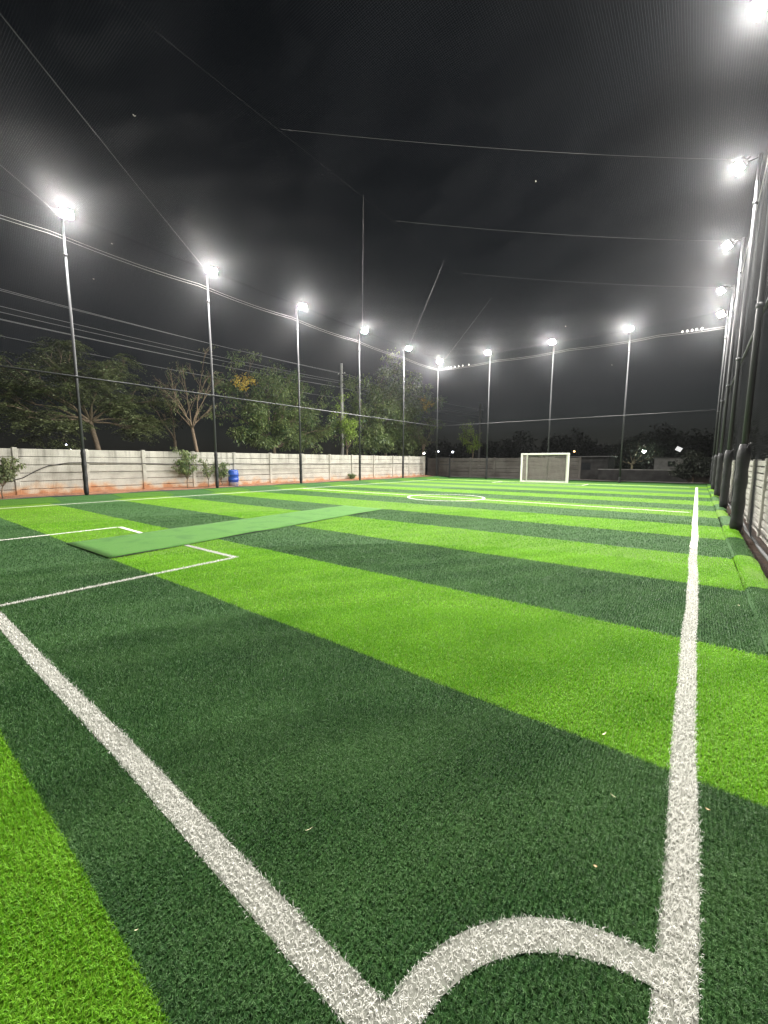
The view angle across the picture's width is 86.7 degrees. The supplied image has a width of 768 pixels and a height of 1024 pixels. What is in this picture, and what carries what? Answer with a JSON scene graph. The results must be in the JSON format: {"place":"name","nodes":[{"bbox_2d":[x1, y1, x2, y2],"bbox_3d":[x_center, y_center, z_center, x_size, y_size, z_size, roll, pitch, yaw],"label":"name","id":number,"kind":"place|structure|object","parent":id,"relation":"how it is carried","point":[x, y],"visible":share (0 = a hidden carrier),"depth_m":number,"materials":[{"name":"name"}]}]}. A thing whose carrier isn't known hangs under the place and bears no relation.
{"place":"outdoors","nodes":[
{"label":"outdoors","id":0,"kind":"place"},
{"bbox_2d":[0,467,767,655],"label":"ground","id":1,"kind":"structure","parent":0,"point":[757,554],"depth_m":17.27,"materials":[{"name":"soil"}]},
{"bbox_2d":[0,335,184,464],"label":"rain tree","id":2,"kind":"object","parent":1,"relation":"on","point":[115,413],"visible":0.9,"depth_m":20.44,"materials":[{"name":"green plant"}]},
{"bbox_2d":[136,378,190,451],"bbox_3d":[-15.391,-5.744,29.051,2.395,7.687,4.291,6,9,37],"label":"feathery tree","id":3,"kind":"object","parent":1,"relation":"on","point":[162,415],"visible":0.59,"depth_m":28.99,"materials":[{"name":"green plant"}]},
{"bbox_2d":[150,344,226,451],"bbox_3d":[-11.446,-5.760,24.684,2.667,8.802,4.729,6,9,37],"label":"bare tree","id":4,"kind":"object","parent":1,"relation":"on","point":[190,423],"visible":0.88,"depth_m":24.35,"materials":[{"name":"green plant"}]},
{"bbox_2d":[0,475,428,498],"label":"soil bank","id":5,"kind":"structure","parent":1,"relation":"on","point":[94,492],"depth_m":20.68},
{"bbox_2d":[0,456,25,497],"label":"shrub","id":6,"kind":"object","parent":5,"relation":"on","point":[9,471],"visible":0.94,"depth_m":15.68,"materials":[{"name":"green plant"}]},
{"bbox_2d":[170,446,198,487],"bbox_3d":[-10.503,-2.320,21.642,0.913,2.311,1.492,6,9,37],"label":"shrub","id":7,"kind":"object","parent":5,"relation":"on","point":[184,466],"visible":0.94,"depth_m":21.45,"materials":[{"name":"green plant"}]},
{"bbox_2d":[198,458,214,485],"bbox_3d":[-9.821,-2.131,22.535,0.718,1.730,1.100,6,9,37],"label":"shrub","id":8,"kind":"object","parent":5,"relation":"on","point":[206,473],"visible":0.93,"depth_m":22.41,"materials":[{"name":"green plant"}]},
{"bbox_2d":[0,447,424,495],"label":"concrete wall","id":9,"kind":"structure","parent":5,"relation":"on","point":[277,461],"depth_m":21.09,"materials":[{"name":"beige concrete"}]},
{"bbox_2d":[7,462,395,481],"bbox_3d":[-5.737,-2.990,28.301,0.038,0.948,31.805,6,9,37],"label":"water hose","id":10,"kind":"object","parent":9,"relation":"hanging from","point":[143,463],"visible":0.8,"depth_m":19.70,"materials":[{"name":"black"}]},
{"bbox_2d":[213,461,229,484],"bbox_3d":[-9.297,-2.158,23.254,0.992,1.603,0.786,0,7,-4],"label":"shrub","id":11,"kind":"object","parent":5,"relation":"on","point":[223,467],"visible":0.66,"depth_m":23.16,"materials":[{"name":"green plant"}]},
{"bbox_2d":[228,469,238,485],"bbox_3d":[-8.787,-1.998,23.737,0.600,0.995,0.600,6,9,37],"label":"barrel","id":12,"kind":"object","parent":5,"relation":"on","point":[234,474],"visible":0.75,"depth_m":23.51,"materials":[{"name":"blue plastic"}]},
{"bbox_2d":[0,476,447,505],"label":"turf edge","id":13,"kind":"object","parent":1,"relation":"on","point":[27,501],"visible":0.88,"depth_m":18.87,"materials":[{"name":"green plastic"}]},
{"bbox_2d":[435,359,441,475],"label":"floodlight pole","id":14,"kind":"object","parent":13,"relation":"on","point":[439,361],"visible":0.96,"depth_m":38.70,"materials":[{"name":"black metal"}]},
{"bbox_2d":[204,349,348,454],"bbox_3d":[-7.755,-7.113,31.973,5.574,9.711,13.060,6,9,37],"label":"leafy tree","id":15,"kind":"object","parent":1,"relation":"on","point":[282,429],"visible":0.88,"depth_m":30.15,"materials":[{"name":"green plant"}]},
{"bbox_2d":[338,363,345,476],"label":"utility pole","id":16,"kind":"object","parent":1,"relation":"on","point":[341,403],"visible":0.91,"depth_m":38.11,"materials":[{"name":"concrete"}]},
{"bbox_2d":[2,336,467,423],"bbox_3d":[-5.181,-10.487,36.601,0.026,1.082,65.401,6,9,37],"label":"power line","id":17,"kind":"object","parent":16,"relation":"attached to","point":[159,367],"visible":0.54,"depth_m":24.62,"materials":[{"name":"grey"}]},
{"bbox_2d":[0,319,474,417],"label":"power line","id":18,"kind":"object","parent":16,"relation":"attached to","point":[166,354],"visible":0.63,"depth_m":24.43,"materials":[{"name":"grey"}]},
{"bbox_2d":[2,312,473,414],"bbox_3d":[-5.060,-11.617,36.369,0.026,0.682,65.401,6,9,37],"label":"power line","id":19,"kind":"object","parent":16,"relation":"attached to","point":[172,350],"visible":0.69,"depth_m":24.51,"materials":[{"name":"grey"}]},
{"bbox_2d":[1,306,475,413],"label":"power line","id":20,"kind":"object","parent":16,"relation":"attached to","point":[168,345],"visible":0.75,"depth_m":25.01,"materials":[{"name":"grey"}]},
{"bbox_2d":[0,289,482,409],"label":"power line","id":21,"kind":"object","parent":16,"relation":"attached to","point":[196,340],"visible":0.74,"depth_m":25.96,"materials":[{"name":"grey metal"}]},
{"bbox_2d":[328,392,360,454],"bbox_3d":[-3.453,-6.693,36.573,3.236,7.745,3.187,-3,8,-23],"label":"shrubby tree","id":22,"kind":"object","parent":1,"relation":"on","point":[345,426],"visible":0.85,"depth_m":35.98,"materials":[{"name":"green plant"}]},
{"bbox_2d":[0,478,767,1023],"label":"turf","id":23,"kind":"structure","parent":1,"relation":"on","point":[504,486],"depth_m":2.10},
{"bbox_2d":[0,527,238,606],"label":"penalty box line","id":24,"kind":"object","parent":23,"relation":"on","point":[126,579],"visible":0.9,"depth_m":5.74,"materials":[{"name":"grey"}]},
{"bbox_2d":[0,611,408,1023],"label":"goal line","id":25,"kind":"object","parent":23,"relation":"on","point":[332,974],"visible":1,"depth_m":1.53,"materials":[{"name":"grey"}]},
{"bbox_2d":[0,479,436,508],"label":"touchline","id":26,"kind":"object","parent":23,"relation":"on","point":[195,495],"visible":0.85,"depth_m":17.75,"materials":[{"name":"white paint"}]},
{"bbox_2d":[66,505,382,558],"bbox_3d":[-2.892,0.244,10.319,1.992,0.018,8.135,5,9,34],"label":"cricket mat","id":27,"kind":"object","parent":23,"relation":"on","point":[119,546],"visible":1,"depth_m":8.72,"materials":[{"name":"green"}]},
{"bbox_2d":[408,494,484,500],"bbox_3d":[2.668,-0.638,17.599,3.320,0.018,3.320,6,9,37],"label":"circle","id":28,"kind":"object","parent":23,"relation":"on","point":[447,494],"visible":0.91,"depth_m":17.53,"materials":[{"name":"grey"}]},
{"bbox_2d":[485,350,490,478],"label":"floodlight pole","id":29,"kind":"object","parent":23,"relation":"on","point":[488,352],"visible":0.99,"depth_m":35.69,"materials":[{"name":"black metal"}]},
{"bbox_2d":[303,488,690,512],"bbox_3d":[2.407,-0.663,17.798,17.643,0.018,0.122,6,9,37],"label":"halfway line","id":30,"kind":"object","parent":23,"relation":"on","point":[513,501],"visible":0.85,"depth_m":15.43,"materials":[{"name":"grey"}]},
{"bbox_2d":[374,913,702,1023],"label":"corner arc","id":31,"kind":"object","parent":23,"relation":"on","point":[420,989],"visible":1,"depth_m":1.27,"materials":[{"name":"grey"}]},
{"bbox_2d":[520,453,569,482],"bbox_3d":[12.268,-3.352,30.829,3.490,2.175,1.059,6,9,37],"label":"football goal","id":32,"kind":"object","parent":23,"relation":"on","point":[524,457],"visible":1,"depth_m":31.11,"materials":[{"name":"white paint"}]},
{"bbox_2d":[546,339,555,480],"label":"floodlight pole","id":33,"kind":"object","parent":23,"relation":"on","point":[552,341],"visible":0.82,"depth_m":32.40,"materials":[{"name":"black metal"}]},
{"bbox_2d":[120,3,515,317],"bbox_3d":[2.365,-11.307,17.919,0.001,0.092,35.700,6,9,37],"label":"support wire","id":34,"kind":"object","parent":33,"relation":"attached to","point":[270,123],"visible":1,"depth_m":10.79,"materials":[{"name":"grey metal"}]},
{"bbox_2d":[0,0,767,358],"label":"roof net","id":35,"kind":"object","parent":33,"relation":"attached to","point":[408,170],"visible":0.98,"depth_m":13.00,"materials":[{"name":"grey fabric"}]},
{"bbox_2d":[437,410,715,426],"bbox_3d":[13.281,-7.380,32.504,20.630,0.064,0.064,6,9,37],"label":"cross rail","id":36,"kind":"object","parent":33,"relation":"attached to","point":[587,417],"visible":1,"depth_m":30.70,"materials":[{"name":"grey metal"}]},
{"bbox_2d":[437,316,725,483],"bbox_3d":[13.341,-7.996,32.508,20.835,10.807,0.080,6,9,37],"label":"side net","id":37,"kind":"object","parent":33,"relation":"attached to","point":[583,408],"visible":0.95,"depth_m":30.83,"materials":[{"name":"grey fabric"}]},
{"bbox_2d":[437,457,450,477],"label":"net gate","id":38,"kind":"structure","parent":37,"relation":"attached to","point":[444,466],"depth_m":38.78,"materials":[{"name":"black"}]},
{"bbox_2d":[448,477,707,484],"bbox_3d":[13.415,-2.593,33.147,20.700,0.098,0.150,6,9,37],"label":"turf edge","id":39,"kind":"object","parent":23,"relation":"on","point":[589,481],"visible":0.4,"depth_m":30.99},
{"bbox_2d":[709,310,728,484],"bbox_3d":[21.365,-7.180,26.193,0.679,10.953,0.456,-1,7,-7],"label":"floodlight pole","id":40,"kind":"object","parent":39,"relation":"on","point":[722,313],"visible":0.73,"depth_m":26.14,"materials":[{"name":"black metal"}]},
{"bbox_2d":[618,326,633,482],"bbox_3d":[17.268,-7.564,29.216,0.456,10.953,0.677,6,9,37],"label":"floodlight pole","id":41,"kind":"object","parent":23,"relation":"on","point":[630,328],"visible":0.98,"depth_m":29.37,"materials":[{"name":"black metal"}]},
{"bbox_2d":[648,488,705,1023],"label":"touchline","id":42,"kind":"object","parent":23,"relation":"on","point":[678,938],"visible":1,"depth_m":1.61,"materials":[{"name":"grey"}]},
{"bbox_2d":[335,347,447,463],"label":"leafy tree","id":43,"kind":"object","parent":1,"relation":"on","point":[370,444],"visible":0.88,"depth_m":41.04,"materials":[{"name":"green plant"}]},
{"bbox_2d":[412,418,434,456],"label":"bare tree","id":44,"kind":"object","parent":1,"relation":"on","point":[419,438],"visible":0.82,"depth_m":44.47,"materials":[{"name":"brown plant"}]},
{"bbox_2d":[458,421,481,461],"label":"shrubby tree","id":45,"kind":"object","parent":1,"relation":"on","point":[473,442],"visible":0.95,"depth_m":44.89,"materials":[{"name":"green plant"}]},
{"bbox_2d":[477,404,482,461],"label":"utility pole","id":46,"kind":"object","parent":1,"relation":"on","point":[480,410],"visible":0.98,"depth_m":62.34,"materials":[{"name":"concrete"}]},
{"bbox_2d":[427,457,580,479],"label":"concrete wall","id":47,"kind":"structure","parent":1,"relation":"on","point":[476,467],"depth_m":36.90,"materials":[{"name":"grey concrete"}]},
{"bbox_2d":[365,416,767,476],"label":"distant trees","id":48,"kind":"object","parent":1,"relation":"on","point":[698,442],"visible":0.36,"depth_m":57.39,"materials":[{"name":"green plant"}]},
{"bbox_2d":[551,456,616,478],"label":"outbuilding","id":49,"kind":"structure","parent":1,"relation":"on","point":[586,469],"depth_m":39.76,"materials":[{"name":"grey concrete"}]},
{"bbox_2d":[581,463,590,469],"bbox_3d":[19.848,-4.494,39.959,0.800,0.700,0.017,6,9,37],"label":"window","id":50,"kind":"structure","parent":49,"relation":"in","point":[585,466],"depth_m":39.96,"materials":[{"name":"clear glass"}]},
{"bbox_2d":[606,432,667,468],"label":"tree","id":51,"kind":"object","parent":1,"relation":"on","point":[649,446],"visible":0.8,"depth_m":47.53,"materials":[{"name":"green plant"}]},
{"bbox_2d":[654,457,683,469],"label":"shed","id":52,"kind":"structure","parent":1,"relation":"on","point":[660,465],"depth_m":39.31,"materials":[{"name":"grey"}]},
{"bbox_2d":[668,461,674,466],"bbox_3d":[27.579,-4.618,39.052,0.550,0.500,0.017,6,9,37],"label":"window","id":53,"kind":"structure","parent":52,"relation":"in","point":[669,465],"depth_m":39.05,"materials":[{"name":"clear glass"}]},
{"bbox_2d":[668,450,711,482],"bbox_3d":[23.002,-3.317,30.315,3.121,2.678,1.673,6,9,37],"label":"bush","id":54,"kind":"object","parent":1,"relation":"on","point":[700,469],"visible":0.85,"depth_m":30.16,"materials":[{"name":"green plant"}]},
{"bbox_2d":[707,484,767,652],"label":"turf edge","id":55,"kind":"object","parent":1,"relation":"on","point":[723,516],"visible":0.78,"depth_m":5.53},
{"bbox_2d":[711,284,734,488],"bbox_3d":[18.013,-6.558,22.026,0.787,10.733,0.513,6,9,37],"label":"floodlight pole","id":56,"kind":"object","parent":55,"relation":"on","point":[721,290],"visible":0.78,"depth_m":21.79,"materials":[{"name":"black metal"}]},
{"bbox_2d":[466,273,728,287],"bbox_3d":[10.879,-11.584,20.483,14.379,0.146,0.006,-1,7,-6],"label":"support wire","id":57,"kind":"object","parent":56,"relation":"attached to","point":[601,283],"visible":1,"depth_m":20.49,"materials":[{"name":"grey metal"}]},
{"bbox_2d":[714,237,744,496],"bbox_3d":[14.577,-6.011,17.574,0.787,10.733,0.513,6,9,37],"label":"floodlight pole","id":58,"kind":"object","parent":55,"relation":"on","point":[728,244],"visible":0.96,"depth_m":17.37,"materials":[{"name":"black metal"}]},
{"bbox_2d":[401,221,699,240],"bbox_3d":[7.519,-11.049,16.130,14.207,0.146,0.006,-1,7,-6],"label":"support wire","id":59,"kind":"object","parent":58,"relation":"attached to","point":[559,234],"visible":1,"depth_m":16.08,"materials":[{"name":"grey metal"}]},
{"bbox_2d":[719,153,761,508],"bbox_3d":[11.079,-5.455,13.044,0.787,10.733,0.513,6,9,37],"label":"floodlight pole","id":60,"kind":"object","parent":55,"relation":"on","point":[738,167],"visible":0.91,"depth_m":12.82,"materials":[{"name":"black metal"}]},
{"bbox_2d":[284,129,741,159],"bbox_3d":[4.128,-10.510,11.738,13.970,0.146,0.006,0,7,-5],"label":"support wire","id":61,"kind":"object","parent":60,"relation":"attached to","point":[513,149],"visible":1,"depth_m":11.71,"materials":[{"name":"grey metal"}]},
{"bbox_2d":[729,0,767,531],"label":"floodlight pole","id":62,"kind":"object","parent":55,"relation":"on","point":[758,9],"visible":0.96,"depth_m":8.68,"materials":[{"name":"black metal"}]},
{"bbox_2d":[729,459,767,545],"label":"concrete wall","id":63,"kind":"structure","parent":1,"relation":"on","point":[763,524],"depth_m":9.83,"materials":[{"name":"grey concrete"}]},
{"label":"kerb","id":64,"kind":"structure","parent":1,"relation":"on","visible":0},
{"bbox_2d":[59,207,88,494],"bbox_3d":[-12.074,-6.045,16.121,0.477,10.853,0.675,-5,9,-36],"label":"floodlight pole","id":65,"kind":"object","parent":64,"relation":"on","point":[66,213],"visible":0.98,"depth_m":16.17,"materials":[{"name":"black metal"}]},
{"bbox_2d":[0,365,434,425],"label":"cross rail","id":66,"kind":"object","parent":65,"relation":"attached to","point":[184,391],"visible":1,"depth_m":19.07,"materials":[{"name":"grey metal"}]},
{"bbox_2d":[0,193,437,499],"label":"side net","id":67,"kind":"object","parent":65,"relation":"attached to","point":[256,458],"visible":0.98,"depth_m":19.54,"materials":[{"name":"grey fabric"}]},
{"bbox_2d":[206,266,218,487],"bbox_3d":[-8.528,-6.609,20.714,0.477,10.853,0.675,-5,9,-36],"label":"floodlight pole","id":68,"kind":"object","parent":64,"relation":"on","point":[212,270],"visible":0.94,"depth_m":20.78,"materials":[{"name":"black metal"}]},
{"bbox_2d":[0,14,209,274],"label":"support wire","id":69,"kind":"object","parent":68,"relation":"attached to","point":[92,129],"visible":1,"depth_m":10.94,"materials":[{"name":"grey metal"}]},
{"bbox_2d":[296,303,305,483],"bbox_3d":[-5.030,-7.165,25.244,0.477,10.853,0.675,-5,9,-36],"label":"floodlight pole","id":70,"kind":"object","parent":64,"relation":"on","point":[301,305],"visible":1,"depth_m":25.30,"materials":[{"name":"black metal"}]},
{"bbox_2d":[358,328,366,479],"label":"floodlight pole","id":71,"kind":"object","parent":64,"relation":"on","point":[363,330],"visible":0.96,"depth_m":29.84,"materials":[{"name":"black metal"}]},
{"bbox_2d":[402,346,410,477],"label":"floodlight pole","id":72,"kind":"object","parent":64,"relation":"on","point":[408,347],"visible":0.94,"depth_m":34.34,"materials":[{"name":"black metal"}]},
{"bbox_2d":[0,0,767,468],"label":"sky","id":73,"kind":"structure","parent":0,"point":[694,45],"materials":[{"name":"black"}]},
{"bbox_2d":[598,469,686,481],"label":"boundary wall","id":74,"kind":"structure","parent":0,"point":[627,474],"depth_m":36.52,"materials":[{"name":"grey concrete"}]},
{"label":"floodlight pole","id":75,"kind":"object","parent":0,"visible":0},
{"bbox_2d":[718,151,767,561],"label":"side net","id":76,"kind":"object","parent":75,"relation":"attached to","point":[761,214],"visible":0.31,"depth_m":11.57,"materials":[{"name":"grey fabric"}]},
{"bbox_2d":[719,298,767,411],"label":"cross rail","id":77,"kind":"object","parent":75,"relation":"attached to","point":[751,338],"visible":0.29,"depth_m":11.37,"materials":[{"name":"grey metal"}]}
]}

